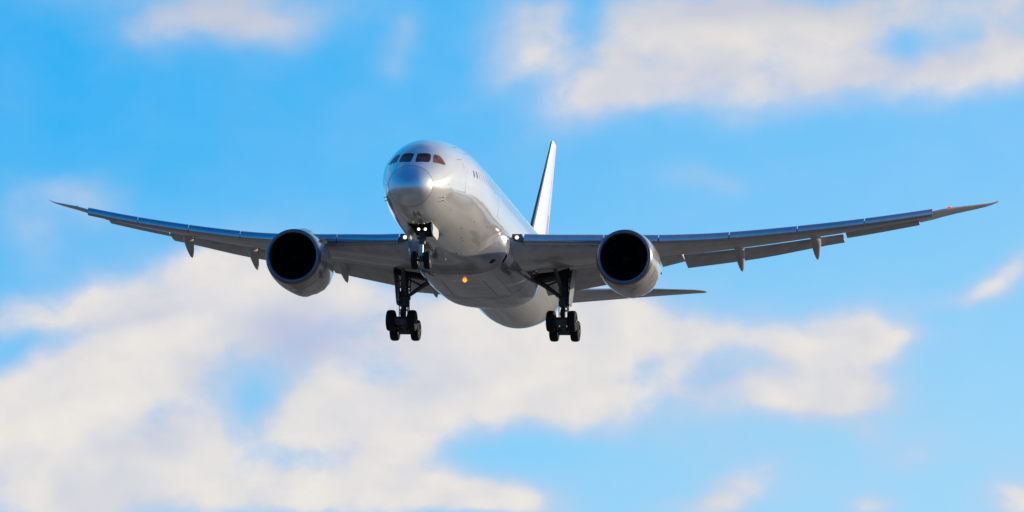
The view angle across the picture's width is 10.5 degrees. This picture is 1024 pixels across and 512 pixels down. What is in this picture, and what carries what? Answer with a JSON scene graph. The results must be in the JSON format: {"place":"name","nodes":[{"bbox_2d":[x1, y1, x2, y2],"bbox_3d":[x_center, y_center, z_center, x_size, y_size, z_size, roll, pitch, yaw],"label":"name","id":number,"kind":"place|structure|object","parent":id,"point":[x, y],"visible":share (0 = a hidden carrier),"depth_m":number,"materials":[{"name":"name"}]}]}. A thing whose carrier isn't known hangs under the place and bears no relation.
{"place":"outdoors","nodes":[
{"label":"outdoors","id":0,"kind":"place"},
{"bbox_2d":[0,0,1023,511],"label":"sky","id":1,"kind":"structure","parent":0,"point":[883,371],"materials":[{"name":"blue"}]},
{"bbox_2d":[48,139,997,341],"bbox_3d":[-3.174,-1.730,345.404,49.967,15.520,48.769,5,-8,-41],"label":"airliner","id":2,"kind":"object","parent":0,"point":[472,237],"visible":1,"depth_m":331.62,"materials":[{"name":"white paint"}]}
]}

